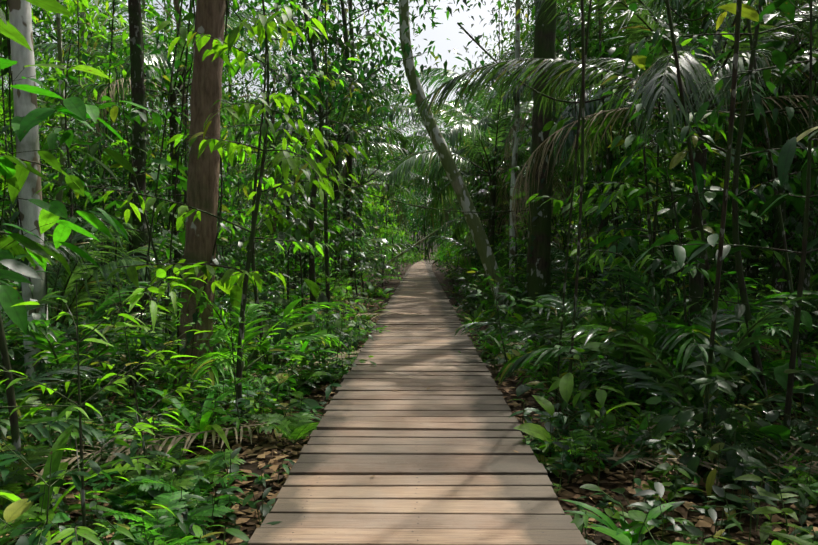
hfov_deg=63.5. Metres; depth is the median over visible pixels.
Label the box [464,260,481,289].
shrub
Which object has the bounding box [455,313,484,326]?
strap plant
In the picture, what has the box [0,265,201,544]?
sapling
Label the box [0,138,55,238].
sapling
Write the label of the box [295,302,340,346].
shrub
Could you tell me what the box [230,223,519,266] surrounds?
clearing shrubs
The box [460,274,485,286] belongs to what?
palm
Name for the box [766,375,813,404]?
ground cover
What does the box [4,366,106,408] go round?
ground cover
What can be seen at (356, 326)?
shrub
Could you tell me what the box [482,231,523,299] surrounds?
shrub
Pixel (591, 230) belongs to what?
canopy trees
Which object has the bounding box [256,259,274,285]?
paddle leaf plant
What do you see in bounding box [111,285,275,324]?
palm
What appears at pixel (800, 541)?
strap plant
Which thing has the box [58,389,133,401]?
broad plant
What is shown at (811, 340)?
shrub
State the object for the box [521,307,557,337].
shrub
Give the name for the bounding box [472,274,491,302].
paddle leaf plant
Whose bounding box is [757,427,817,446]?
broad plant
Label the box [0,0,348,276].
tree
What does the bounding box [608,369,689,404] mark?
ground cover
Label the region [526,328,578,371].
shrub
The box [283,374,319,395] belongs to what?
fern
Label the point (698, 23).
feature palm
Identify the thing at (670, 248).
shrub
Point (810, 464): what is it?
broad plant
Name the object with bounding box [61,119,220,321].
leafy sapling
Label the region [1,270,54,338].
shrub
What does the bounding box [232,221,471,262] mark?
clearing shrubs
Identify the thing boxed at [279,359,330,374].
ground cover
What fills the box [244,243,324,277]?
stemless palm
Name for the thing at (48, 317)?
shrub
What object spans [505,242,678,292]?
stemless palm
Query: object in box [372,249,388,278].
shrub
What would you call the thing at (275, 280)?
palm
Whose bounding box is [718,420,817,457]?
ground cover
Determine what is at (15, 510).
broad plant
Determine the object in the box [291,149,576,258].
trees
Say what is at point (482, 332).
fern
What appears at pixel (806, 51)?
feature palm
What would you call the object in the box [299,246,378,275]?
stemless palm
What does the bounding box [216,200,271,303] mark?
sapling
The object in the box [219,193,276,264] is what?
leafy sapling
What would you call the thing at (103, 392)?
broad plant
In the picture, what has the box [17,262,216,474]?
sapling
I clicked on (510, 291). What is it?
palm
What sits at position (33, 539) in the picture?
sapling
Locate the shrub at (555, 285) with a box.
[525,266,573,304]
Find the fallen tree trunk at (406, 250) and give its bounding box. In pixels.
[381,228,438,268]
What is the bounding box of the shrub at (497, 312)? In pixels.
[458,260,539,374]
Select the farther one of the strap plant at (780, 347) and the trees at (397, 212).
the trees at (397, 212)
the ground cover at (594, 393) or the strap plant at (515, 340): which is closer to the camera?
the ground cover at (594, 393)
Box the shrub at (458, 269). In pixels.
[445,260,462,275]
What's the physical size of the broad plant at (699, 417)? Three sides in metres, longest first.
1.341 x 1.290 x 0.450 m
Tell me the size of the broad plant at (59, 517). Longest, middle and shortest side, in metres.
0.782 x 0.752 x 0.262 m
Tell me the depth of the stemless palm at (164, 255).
28.67 m
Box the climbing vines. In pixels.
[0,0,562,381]
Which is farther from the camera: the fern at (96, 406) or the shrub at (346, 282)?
the shrub at (346, 282)
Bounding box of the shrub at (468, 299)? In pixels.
[455,277,491,314]
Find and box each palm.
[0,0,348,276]
[0,212,181,343]
[0,256,166,323]
[0,281,166,397]
[0,291,139,464]
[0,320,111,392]
[0,325,75,371]
[1,241,89,274]
[5,233,150,293]
[64,296,134,326]
[73,313,175,364]
[75,241,172,285]
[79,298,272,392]
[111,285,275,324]
[151,248,286,300]
[162,276,348,389]
[171,239,262,263]
[217,281,296,305]
[223,205,291,255]
[225,150,323,218]
[233,76,437,285]
[234,196,290,225]
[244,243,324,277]
[248,278,286,307]
[255,228,427,282]
[256,112,443,284]
[260,250,365,277]
[264,271,304,285]
[264,283,339,320]
[266,127,419,216]
[269,272,341,302]
[271,232,398,278]
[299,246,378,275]
[299,264,381,284]
[364,238,387,261]
[368,67,591,261]
[379,112,578,286]
[384,63,622,298]
[406,84,525,230]
[411,0,817,362]
[411,166,584,270]
[423,222,584,286]
[429,42,712,291]
[436,168,584,248]
[438,152,525,226]
[445,263,479,277]
[451,263,483,283]
[455,294,695,396]
[459,237,522,263]
[459,268,484,281]
[460,0,815,309]
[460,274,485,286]
[465,237,524,270]
[467,273,524,311]
[468,162,583,253]
[479,0,764,236]
[495,255,817,393]
[502,247,709,326]
[504,164,589,281]
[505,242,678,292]
[508,237,657,279]
[521,303,773,434]
[551,251,588,283]
[555,233,762,293]
[556,297,814,498]
[572,0,816,298]
[575,231,771,304]
[584,284,815,428]
[593,0,800,263]
[593,0,817,351]
[655,267,753,311]
[670,227,817,314]
[673,63,795,269]
[673,91,817,221]
[678,308,813,340]
[681,254,817,306]
[687,269,795,315]
[689,8,817,154]
[689,141,817,234]
[723,252,817,315]
[750,38,817,160]
[795,295,817,329]
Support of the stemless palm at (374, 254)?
on the ground at (599, 538)
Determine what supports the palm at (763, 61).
on the ground at (599, 538)
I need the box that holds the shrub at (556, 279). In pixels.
[524,272,565,298]
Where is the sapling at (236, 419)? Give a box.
[166,294,281,444]
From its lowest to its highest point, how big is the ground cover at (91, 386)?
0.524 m
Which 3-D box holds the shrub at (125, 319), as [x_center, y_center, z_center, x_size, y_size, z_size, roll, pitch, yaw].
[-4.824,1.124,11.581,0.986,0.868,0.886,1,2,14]
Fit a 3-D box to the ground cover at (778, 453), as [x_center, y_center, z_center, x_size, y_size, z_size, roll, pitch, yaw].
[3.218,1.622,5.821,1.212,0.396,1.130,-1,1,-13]
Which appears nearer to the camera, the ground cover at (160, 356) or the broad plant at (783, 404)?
the broad plant at (783, 404)
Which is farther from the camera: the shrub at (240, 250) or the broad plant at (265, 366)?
the shrub at (240, 250)
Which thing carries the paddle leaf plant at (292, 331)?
on the ground at (599, 538)
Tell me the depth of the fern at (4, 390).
8.21 m
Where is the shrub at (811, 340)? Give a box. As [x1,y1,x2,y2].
[803,324,817,351]
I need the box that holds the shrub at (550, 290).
[516,286,561,320]
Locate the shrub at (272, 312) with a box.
[230,281,300,336]
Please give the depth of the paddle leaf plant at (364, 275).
22.94 m
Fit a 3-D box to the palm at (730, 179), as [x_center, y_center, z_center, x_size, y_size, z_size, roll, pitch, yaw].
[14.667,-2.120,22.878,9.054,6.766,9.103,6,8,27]
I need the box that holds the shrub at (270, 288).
[235,264,282,320]
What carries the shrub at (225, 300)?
on the ground at (599, 538)
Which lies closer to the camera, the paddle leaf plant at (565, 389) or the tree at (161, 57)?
the paddle leaf plant at (565, 389)
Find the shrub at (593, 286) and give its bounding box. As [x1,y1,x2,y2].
[571,235,634,335]
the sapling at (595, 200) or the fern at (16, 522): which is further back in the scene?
the sapling at (595, 200)
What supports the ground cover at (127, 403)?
on the ground at (599, 538)
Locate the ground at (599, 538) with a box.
[0,249,817,544]
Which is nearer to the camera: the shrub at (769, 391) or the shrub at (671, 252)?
the shrub at (769, 391)
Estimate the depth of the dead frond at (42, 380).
8.52 m
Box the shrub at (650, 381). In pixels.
[630,367,675,405]
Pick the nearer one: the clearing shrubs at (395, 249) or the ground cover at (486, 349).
the ground cover at (486, 349)
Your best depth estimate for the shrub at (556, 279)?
20.74 m
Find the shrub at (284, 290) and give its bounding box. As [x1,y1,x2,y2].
[268,269,296,312]
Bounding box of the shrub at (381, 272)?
[374,258,391,282]
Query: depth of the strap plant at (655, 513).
4.49 m
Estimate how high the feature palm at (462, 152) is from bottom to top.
9.535 m
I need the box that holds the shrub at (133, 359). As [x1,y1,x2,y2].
[71,320,161,405]
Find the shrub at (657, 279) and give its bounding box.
[637,268,688,324]
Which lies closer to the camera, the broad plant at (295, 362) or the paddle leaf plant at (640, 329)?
the paddle leaf plant at (640, 329)
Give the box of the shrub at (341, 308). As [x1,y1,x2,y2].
[305,281,371,348]
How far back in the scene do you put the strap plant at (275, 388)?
8.28 m
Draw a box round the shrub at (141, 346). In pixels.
[85,334,164,400]
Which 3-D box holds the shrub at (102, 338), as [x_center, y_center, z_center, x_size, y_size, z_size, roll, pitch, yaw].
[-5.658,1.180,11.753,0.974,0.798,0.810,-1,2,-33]
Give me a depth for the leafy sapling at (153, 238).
26.38 m
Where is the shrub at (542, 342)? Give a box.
[521,319,580,374]
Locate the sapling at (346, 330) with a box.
[301,260,376,379]
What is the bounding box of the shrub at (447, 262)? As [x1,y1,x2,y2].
[437,247,453,277]
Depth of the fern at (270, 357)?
10.88 m
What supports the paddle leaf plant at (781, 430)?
on the ground at (599, 538)
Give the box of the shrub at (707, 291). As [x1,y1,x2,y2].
[685,279,732,325]
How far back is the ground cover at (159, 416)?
7.30 m
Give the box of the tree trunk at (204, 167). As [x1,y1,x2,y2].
[172,0,226,398]
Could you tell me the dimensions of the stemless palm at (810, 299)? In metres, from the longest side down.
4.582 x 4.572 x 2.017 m
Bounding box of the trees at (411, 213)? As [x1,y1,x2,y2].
[251,146,504,252]
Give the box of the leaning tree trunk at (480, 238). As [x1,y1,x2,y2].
[399,0,514,316]
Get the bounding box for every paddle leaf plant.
[6,288,52,345]
[137,311,180,347]
[148,329,229,397]
[214,284,287,367]
[215,280,313,359]
[230,297,307,366]
[246,290,284,324]
[254,310,311,338]
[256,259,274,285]
[265,275,372,341]
[278,309,334,340]
[283,285,350,326]
[318,280,352,298]
[324,288,365,319]
[343,274,368,298]
[344,269,363,291]
[345,286,382,315]
[354,285,393,310]
[358,276,389,297]
[372,270,386,291]
[443,284,472,301]
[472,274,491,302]
[484,266,523,300]
[492,293,601,334]
[493,305,539,333]
[504,288,578,298]
[514,372,638,463]
[520,299,597,343]
[539,314,594,370]
[566,297,643,337]
[578,302,747,405]
[622,313,749,362]
[692,344,817,479]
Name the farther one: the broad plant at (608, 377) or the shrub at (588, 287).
the shrub at (588, 287)
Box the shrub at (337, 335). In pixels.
[326,310,372,351]
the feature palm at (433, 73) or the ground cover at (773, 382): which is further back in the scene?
the feature palm at (433, 73)
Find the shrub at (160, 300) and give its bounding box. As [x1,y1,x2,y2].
[152,280,171,312]
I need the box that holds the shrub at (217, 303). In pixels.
[170,271,231,324]
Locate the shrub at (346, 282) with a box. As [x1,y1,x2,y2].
[330,263,359,304]
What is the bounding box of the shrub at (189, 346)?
[139,291,236,401]
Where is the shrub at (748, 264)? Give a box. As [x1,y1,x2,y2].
[666,220,767,345]
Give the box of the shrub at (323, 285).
[298,261,343,316]
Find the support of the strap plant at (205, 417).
on the ground at (599, 538)
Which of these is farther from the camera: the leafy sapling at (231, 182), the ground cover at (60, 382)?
the leafy sapling at (231, 182)
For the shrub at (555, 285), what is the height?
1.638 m
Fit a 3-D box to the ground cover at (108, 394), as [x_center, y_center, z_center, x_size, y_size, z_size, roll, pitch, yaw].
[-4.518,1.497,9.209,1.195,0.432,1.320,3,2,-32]
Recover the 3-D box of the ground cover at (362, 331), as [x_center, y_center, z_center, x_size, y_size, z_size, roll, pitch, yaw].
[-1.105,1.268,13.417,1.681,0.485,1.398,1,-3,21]
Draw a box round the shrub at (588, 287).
[557,278,607,315]
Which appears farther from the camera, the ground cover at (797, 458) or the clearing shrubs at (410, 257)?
the clearing shrubs at (410, 257)
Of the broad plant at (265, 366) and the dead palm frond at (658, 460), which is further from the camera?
the broad plant at (265, 366)
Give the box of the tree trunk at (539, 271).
[525,0,556,324]
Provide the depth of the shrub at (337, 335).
11.29 m
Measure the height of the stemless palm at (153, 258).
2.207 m
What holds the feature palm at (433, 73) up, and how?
on the ground at (599, 538)
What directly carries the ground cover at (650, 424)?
on the ground at (599, 538)
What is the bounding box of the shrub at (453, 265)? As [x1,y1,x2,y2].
[447,255,463,272]
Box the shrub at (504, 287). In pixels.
[478,258,525,313]
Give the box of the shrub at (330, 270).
[308,255,349,299]
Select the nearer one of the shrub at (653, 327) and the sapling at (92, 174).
the shrub at (653, 327)
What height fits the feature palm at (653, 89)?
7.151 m
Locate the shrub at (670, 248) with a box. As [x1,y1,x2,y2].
[625,247,688,313]
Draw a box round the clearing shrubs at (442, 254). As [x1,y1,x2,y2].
[222,228,517,265]
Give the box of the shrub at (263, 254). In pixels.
[241,245,286,301]
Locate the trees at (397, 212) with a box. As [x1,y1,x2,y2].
[237,118,518,251]
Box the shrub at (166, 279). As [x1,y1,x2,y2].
[144,262,182,349]
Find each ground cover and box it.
[0,374,55,408]
[0,386,70,409]
[0,394,72,445]
[0,404,92,457]
[0,409,148,483]
[0,421,152,518]
[0,444,43,486]
[0,469,65,521]
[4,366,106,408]
[5,523,75,544]
[11,499,196,544]
[13,366,111,391]
[19,372,106,408]
[22,408,98,466]
[29,482,144,544]
[30,402,137,447]
[31,374,107,410]
[41,417,172,482]
[46,376,169,421]
[53,398,171,439]
[56,361,148,403]
[59,344,131,364]
[67,364,124,397]
[70,409,164,460]
[71,343,133,374]
[75,443,242,542]
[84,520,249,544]
[96,379,230,429]
[98,349,170,377]
[105,391,177,432]
[109,384,179,414]
[112,405,191,440]
[120,408,195,455]
[120,411,194,446]
[128,377,208,412]
[130,362,170,381]
[132,348,215,382]
[142,354,244,388]
[146,366,270,415]
[156,382,267,428]
[156,384,271,443]
[156,453,294,523]
[166,487,281,544]
[168,384,260,428]
[178,370,284,400]
[180,371,300,425]
[201,374,320,436]
[206,369,301,401]
[211,347,279,380]
[213,347,291,378]
[229,373,341,424]
[257,370,310,399]
[259,349,345,397]
[264,353,342,396]
[269,348,348,392]
[271,340,333,361]
[275,343,335,371]
[278,349,372,381]
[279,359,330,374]
[287,320,356,334]
[287,337,354,355]
[291,311,345,327]
[293,334,361,358]
[293,347,355,380]
[294,312,351,337]
[301,323,370,346]
[308,337,365,366]
[309,340,365,365]
[316,324,387,345]
[451,307,485,320]
[458,343,532,377]
[469,330,510,350]
[471,321,523,341]
[476,339,529,360]
[479,312,502,321]
[479,329,517,345]
[482,339,568,374]
[483,320,547,344]
[503,333,553,350]
[509,400,659,488]
[511,332,567,348]
[522,433,691,532]
[526,416,627,469]
[526,435,611,479]
[538,378,626,422]
[543,393,679,473]
[552,359,616,390]
[552,369,643,401]
[555,358,660,395]
[565,498,743,544]
[569,406,671,449]
[572,488,732,544]
[580,418,764,503]
[584,398,726,464]
[596,372,695,412]
[596,417,704,464]
[606,379,703,428]
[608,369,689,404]
[626,446,817,544]
[633,399,713,436]
[635,388,757,433]
[644,413,740,449]
[669,423,817,508]
[685,435,803,488]
[697,445,817,486]
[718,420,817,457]
[719,371,794,405]
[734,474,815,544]
[738,379,817,433]
[741,345,813,363]
[750,407,817,445]
[751,354,776,390]
[756,420,816,461]
[763,472,816,507]
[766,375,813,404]
[770,482,817,544]
[774,338,814,359]
[780,413,816,452]
[783,332,817,351]
[789,455,817,505]
[798,411,817,451]
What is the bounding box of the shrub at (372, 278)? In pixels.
[360,274,382,292]
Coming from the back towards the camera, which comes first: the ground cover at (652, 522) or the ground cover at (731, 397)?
the ground cover at (731, 397)
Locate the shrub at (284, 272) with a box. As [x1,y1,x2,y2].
[263,244,308,291]
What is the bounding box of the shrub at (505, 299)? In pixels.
[488,277,526,318]
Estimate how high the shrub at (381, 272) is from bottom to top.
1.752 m
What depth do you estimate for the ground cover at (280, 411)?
7.28 m
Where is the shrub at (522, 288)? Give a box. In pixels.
[503,270,525,309]
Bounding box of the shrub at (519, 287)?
[505,272,526,302]
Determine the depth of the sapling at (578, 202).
30.68 m
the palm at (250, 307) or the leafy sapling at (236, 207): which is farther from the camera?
the leafy sapling at (236, 207)
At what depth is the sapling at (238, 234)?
21.91 m
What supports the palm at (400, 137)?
on the ground at (599, 538)
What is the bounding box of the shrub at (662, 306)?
[599,300,673,340]
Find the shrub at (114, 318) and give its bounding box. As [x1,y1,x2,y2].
[79,263,141,329]
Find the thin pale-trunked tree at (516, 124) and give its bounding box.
[508,0,520,305]
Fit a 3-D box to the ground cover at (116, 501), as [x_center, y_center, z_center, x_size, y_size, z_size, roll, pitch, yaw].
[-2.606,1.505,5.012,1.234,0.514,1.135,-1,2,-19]
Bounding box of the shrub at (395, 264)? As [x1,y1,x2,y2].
[390,256,403,270]
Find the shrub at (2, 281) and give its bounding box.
[0,254,51,421]
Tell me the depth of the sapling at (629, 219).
22.03 m
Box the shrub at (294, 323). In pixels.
[283,306,313,338]
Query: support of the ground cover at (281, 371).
on the ground at (599, 538)
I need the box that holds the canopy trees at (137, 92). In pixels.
[1,0,774,329]
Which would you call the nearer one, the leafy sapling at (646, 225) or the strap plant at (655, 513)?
the strap plant at (655, 513)
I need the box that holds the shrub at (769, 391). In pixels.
[717,274,817,409]
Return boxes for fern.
[0,384,39,396]
[0,396,75,433]
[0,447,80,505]
[0,504,45,538]
[13,367,81,386]
[53,402,128,423]
[92,491,233,544]
[105,468,207,517]
[116,471,251,509]
[119,435,212,476]
[140,449,245,511]
[146,353,176,379]
[192,380,259,401]
[228,369,258,379]
[242,361,288,376]
[244,350,256,359]
[244,412,318,443]
[254,351,276,362]
[259,368,323,390]
[270,329,317,350]
[279,353,329,372]
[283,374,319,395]
[344,323,375,335]
[465,328,497,337]
[512,351,564,371]
[515,345,566,358]
[530,429,609,455]
[655,430,792,464]
[779,465,817,501]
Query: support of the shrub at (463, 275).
on the ground at (599, 538)
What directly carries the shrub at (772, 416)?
on the ground at (599, 538)
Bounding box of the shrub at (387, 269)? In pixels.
[369,253,393,283]
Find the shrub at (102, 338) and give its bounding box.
[63,317,116,349]
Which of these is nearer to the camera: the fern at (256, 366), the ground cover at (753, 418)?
the ground cover at (753, 418)
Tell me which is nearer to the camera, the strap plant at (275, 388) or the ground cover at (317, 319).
the strap plant at (275, 388)
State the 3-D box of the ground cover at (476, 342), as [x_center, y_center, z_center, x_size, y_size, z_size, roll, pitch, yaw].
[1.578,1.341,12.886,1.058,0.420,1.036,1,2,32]
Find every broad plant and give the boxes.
[0,385,90,445]
[0,498,57,544]
[3,410,29,433]
[5,482,141,533]
[32,389,131,415]
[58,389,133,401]
[201,397,305,440]
[214,364,276,386]
[229,380,290,399]
[233,371,335,418]
[235,373,318,422]
[273,393,326,404]
[284,347,314,366]
[285,330,338,355]
[345,304,383,316]
[492,343,528,369]
[516,371,593,396]
[526,381,633,421]
[555,359,620,384]
[573,375,647,404]
[579,484,701,526]
[587,371,638,393]
[589,527,697,544]
[628,510,656,544]
[661,407,817,487]
[736,382,806,413]
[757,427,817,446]
[800,461,817,473]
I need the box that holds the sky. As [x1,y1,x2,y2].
[2,0,815,248]
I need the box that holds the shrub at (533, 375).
[516,337,574,386]
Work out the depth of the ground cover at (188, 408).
7.37 m
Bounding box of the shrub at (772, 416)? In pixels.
[734,363,817,440]
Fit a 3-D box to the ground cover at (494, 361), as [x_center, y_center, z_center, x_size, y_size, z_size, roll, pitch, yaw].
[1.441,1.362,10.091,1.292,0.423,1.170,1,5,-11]
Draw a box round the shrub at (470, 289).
[451,283,485,316]
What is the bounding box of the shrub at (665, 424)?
[626,351,782,499]
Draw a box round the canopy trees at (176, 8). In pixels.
[0,0,816,278]
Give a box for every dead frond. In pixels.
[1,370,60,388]
[9,420,271,481]
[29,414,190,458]
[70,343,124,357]
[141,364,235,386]
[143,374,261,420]
[192,389,290,436]
[248,348,359,388]
[305,298,377,306]
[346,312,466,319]
[452,306,469,315]
[489,365,601,380]
[494,340,584,357]
[588,415,795,442]
[592,442,810,483]
[761,343,816,357]
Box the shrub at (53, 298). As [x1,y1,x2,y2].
[47,249,100,338]
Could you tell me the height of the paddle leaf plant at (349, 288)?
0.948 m
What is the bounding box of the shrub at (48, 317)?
[12,279,62,349]
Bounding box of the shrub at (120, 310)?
[96,286,138,334]
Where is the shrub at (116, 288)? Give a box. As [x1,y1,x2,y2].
[82,272,172,348]
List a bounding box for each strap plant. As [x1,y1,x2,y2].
[0,423,154,528]
[2,427,88,453]
[65,412,94,464]
[70,390,115,417]
[100,463,172,497]
[106,439,184,485]
[109,383,174,418]
[113,458,207,485]
[122,388,250,449]
[165,513,227,533]
[216,368,309,407]
[278,332,340,355]
[344,304,389,320]
[445,294,504,319]
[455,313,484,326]
[462,303,496,321]
[478,331,506,357]
[488,319,537,348]
[488,335,535,364]
[520,342,587,384]
[534,373,587,400]
[535,361,611,382]
[540,414,580,423]
[559,499,694,544]
[593,372,642,400]
[602,413,685,451]
[607,395,712,426]
[673,444,733,492]
[709,414,793,456]
[710,535,782,544]
[755,529,815,544]
[766,342,814,358]
[770,363,813,402]
[779,463,817,497]
[783,438,817,452]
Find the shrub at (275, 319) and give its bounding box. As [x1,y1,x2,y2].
[247,311,308,363]
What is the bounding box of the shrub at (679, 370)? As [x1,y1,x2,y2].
[605,316,727,411]
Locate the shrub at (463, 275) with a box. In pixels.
[456,266,473,284]
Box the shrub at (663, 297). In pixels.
[655,283,687,315]
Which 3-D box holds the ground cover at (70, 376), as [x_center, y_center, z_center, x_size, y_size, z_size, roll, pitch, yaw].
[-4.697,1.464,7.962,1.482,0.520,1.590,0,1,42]
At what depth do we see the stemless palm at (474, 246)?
39.80 m
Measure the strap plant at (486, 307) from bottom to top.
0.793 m
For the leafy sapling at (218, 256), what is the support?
on the ground at (599, 538)
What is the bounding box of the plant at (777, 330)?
[671,257,817,410]
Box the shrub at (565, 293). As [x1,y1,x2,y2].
[532,275,599,333]
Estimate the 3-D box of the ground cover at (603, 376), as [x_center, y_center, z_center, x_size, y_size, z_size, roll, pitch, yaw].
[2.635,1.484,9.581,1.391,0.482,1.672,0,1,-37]
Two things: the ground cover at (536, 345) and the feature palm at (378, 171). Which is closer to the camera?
the ground cover at (536, 345)
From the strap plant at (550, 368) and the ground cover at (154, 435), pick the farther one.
the strap plant at (550, 368)
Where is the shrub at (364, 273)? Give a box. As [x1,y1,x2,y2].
[343,256,377,289]
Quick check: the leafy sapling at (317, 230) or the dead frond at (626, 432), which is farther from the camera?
the leafy sapling at (317, 230)
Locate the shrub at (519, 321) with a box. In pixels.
[503,306,534,338]
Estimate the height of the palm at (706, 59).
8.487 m
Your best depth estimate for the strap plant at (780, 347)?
11.17 m
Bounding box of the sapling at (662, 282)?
[569,269,694,408]
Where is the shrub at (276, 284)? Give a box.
[257,250,311,318]
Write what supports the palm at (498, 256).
on the ground at (599, 538)
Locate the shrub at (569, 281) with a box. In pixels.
[555,261,600,301]
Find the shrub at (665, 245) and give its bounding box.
[631,240,688,317]
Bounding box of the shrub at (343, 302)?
[331,293,355,317]
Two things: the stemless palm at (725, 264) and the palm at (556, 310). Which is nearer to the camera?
the palm at (556, 310)
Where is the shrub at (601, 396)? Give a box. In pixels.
[509,331,639,434]
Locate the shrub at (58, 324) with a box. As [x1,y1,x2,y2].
[6,279,90,365]
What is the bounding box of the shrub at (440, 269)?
[435,262,445,275]
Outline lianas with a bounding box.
[0,0,817,451]
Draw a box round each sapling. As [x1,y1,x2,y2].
[0,19,180,329]
[0,86,227,352]
[0,121,70,225]
[0,125,16,236]
[0,137,90,294]
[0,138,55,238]
[0,141,52,238]
[0,143,49,237]
[0,161,74,282]
[0,217,13,230]
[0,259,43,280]
[0,265,201,544]
[0,440,144,544]
[7,86,113,242]
[17,262,216,474]
[18,189,95,240]
[36,0,368,415]
[37,0,191,313]
[39,117,127,309]
[54,115,166,321]
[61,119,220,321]
[66,119,151,291]
[78,142,157,306]
[79,41,290,287]
[80,208,124,308]
[82,219,128,310]
[97,121,169,238]
[100,187,163,253]
[146,102,239,291]
[148,205,166,239]
[156,191,256,259]
[162,211,244,323]
[164,188,291,314]
[166,294,281,444]
[169,151,267,308]
[174,0,361,363]
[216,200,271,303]
[217,187,261,269]
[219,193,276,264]
[223,199,260,290]
[226,124,343,299]
[230,206,277,268]
[249,142,368,321]
[253,0,399,332]
[259,226,321,288]
[259,227,293,271]
[260,100,352,292]
[267,195,329,282]
[278,197,342,290]
[297,210,375,300]
[301,260,376,379]
[302,219,358,265]
[303,197,379,308]
[314,190,384,312]
[321,210,366,258]
[322,197,381,302]
[342,207,379,261]
[360,173,406,286]
[451,208,505,282]
[455,232,507,267]
[462,107,559,248]
[463,90,576,286]
[468,36,626,200]
[490,212,528,309]
[511,59,814,321]
[517,205,567,258]
[556,162,591,246]
[559,110,676,296]
[562,3,806,340]
[563,110,670,307]
[565,154,685,293]
[566,31,754,358]
[568,189,626,240]
[569,269,694,408]
[574,145,774,307]
[574,187,658,305]
[583,197,644,279]
[592,78,754,322]
[596,0,817,423]
[603,116,817,394]
[623,205,711,286]
[623,212,660,268]
[624,211,666,259]
[634,0,817,456]
[636,98,749,316]
[675,104,817,281]
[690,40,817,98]
[704,147,817,348]
[728,177,815,267]
[792,232,817,282]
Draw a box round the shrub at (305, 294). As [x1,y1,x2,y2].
[272,289,309,312]
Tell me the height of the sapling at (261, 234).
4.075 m
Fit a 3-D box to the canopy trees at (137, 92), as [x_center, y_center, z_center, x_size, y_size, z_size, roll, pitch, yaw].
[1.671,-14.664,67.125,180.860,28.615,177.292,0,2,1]
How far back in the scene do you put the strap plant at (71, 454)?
6.00 m
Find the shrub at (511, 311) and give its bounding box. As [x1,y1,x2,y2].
[489,310,524,340]
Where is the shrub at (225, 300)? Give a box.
[216,270,249,324]
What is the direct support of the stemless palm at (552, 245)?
on the ground at (599, 538)
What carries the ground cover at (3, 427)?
on the ground at (599, 538)
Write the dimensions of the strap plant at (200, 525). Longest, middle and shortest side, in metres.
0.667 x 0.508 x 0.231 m
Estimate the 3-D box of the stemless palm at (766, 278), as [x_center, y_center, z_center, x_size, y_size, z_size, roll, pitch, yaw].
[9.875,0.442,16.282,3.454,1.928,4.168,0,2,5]
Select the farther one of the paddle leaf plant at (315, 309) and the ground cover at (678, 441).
the paddle leaf plant at (315, 309)
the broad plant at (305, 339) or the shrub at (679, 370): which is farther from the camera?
the broad plant at (305, 339)
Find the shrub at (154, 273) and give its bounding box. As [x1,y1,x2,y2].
[151,253,167,306]
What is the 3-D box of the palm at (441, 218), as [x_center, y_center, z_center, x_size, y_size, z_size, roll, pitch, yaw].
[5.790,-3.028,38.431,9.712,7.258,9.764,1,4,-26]
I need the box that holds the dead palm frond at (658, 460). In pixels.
[582,443,817,493]
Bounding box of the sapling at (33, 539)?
[0,440,144,544]
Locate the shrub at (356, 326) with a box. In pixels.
[306,307,375,367]
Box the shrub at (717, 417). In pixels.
[663,390,748,442]
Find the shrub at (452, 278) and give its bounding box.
[445,276,466,289]
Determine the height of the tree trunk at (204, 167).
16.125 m
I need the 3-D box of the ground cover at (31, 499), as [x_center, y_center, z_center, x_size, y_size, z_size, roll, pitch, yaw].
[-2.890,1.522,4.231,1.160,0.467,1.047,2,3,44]
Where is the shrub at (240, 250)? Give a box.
[215,249,275,326]
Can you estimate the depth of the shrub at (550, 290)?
14.38 m
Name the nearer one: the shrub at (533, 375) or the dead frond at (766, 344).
the shrub at (533, 375)
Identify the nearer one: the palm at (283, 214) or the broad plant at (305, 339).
the broad plant at (305, 339)
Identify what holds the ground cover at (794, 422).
on the ground at (599, 538)
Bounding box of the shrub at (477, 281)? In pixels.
[463,264,490,305]
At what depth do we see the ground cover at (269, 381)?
8.47 m
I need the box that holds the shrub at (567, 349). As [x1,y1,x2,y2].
[511,294,618,430]
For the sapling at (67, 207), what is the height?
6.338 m
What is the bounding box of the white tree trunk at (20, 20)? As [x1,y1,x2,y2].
[8,0,52,400]
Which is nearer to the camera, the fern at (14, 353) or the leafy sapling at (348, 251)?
the fern at (14, 353)
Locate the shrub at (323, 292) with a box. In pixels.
[307,289,356,322]
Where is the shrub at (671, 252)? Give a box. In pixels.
[607,244,674,314]
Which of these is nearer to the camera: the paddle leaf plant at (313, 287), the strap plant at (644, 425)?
the strap plant at (644, 425)
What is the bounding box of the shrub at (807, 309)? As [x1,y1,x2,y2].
[779,287,817,338]
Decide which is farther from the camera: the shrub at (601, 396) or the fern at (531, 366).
the fern at (531, 366)
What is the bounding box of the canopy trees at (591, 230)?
[0,0,715,259]
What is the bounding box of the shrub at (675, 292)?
[640,279,688,315]
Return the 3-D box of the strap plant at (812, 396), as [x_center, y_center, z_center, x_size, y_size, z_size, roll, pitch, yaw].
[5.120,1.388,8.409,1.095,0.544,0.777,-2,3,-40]
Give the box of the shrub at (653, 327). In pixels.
[557,309,702,410]
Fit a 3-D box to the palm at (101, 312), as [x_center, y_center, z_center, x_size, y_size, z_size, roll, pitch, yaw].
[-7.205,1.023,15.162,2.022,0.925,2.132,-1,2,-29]
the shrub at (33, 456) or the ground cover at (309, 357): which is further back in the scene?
the ground cover at (309, 357)
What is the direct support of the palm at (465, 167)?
on the ground at (599, 538)
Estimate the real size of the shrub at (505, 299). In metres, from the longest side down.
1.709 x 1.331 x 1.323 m
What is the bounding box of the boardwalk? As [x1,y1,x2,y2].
[247,258,586,544]
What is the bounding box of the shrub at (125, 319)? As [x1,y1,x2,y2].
[111,312,152,352]
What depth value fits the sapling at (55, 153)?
20.00 m
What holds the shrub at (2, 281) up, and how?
on the ground at (599, 538)

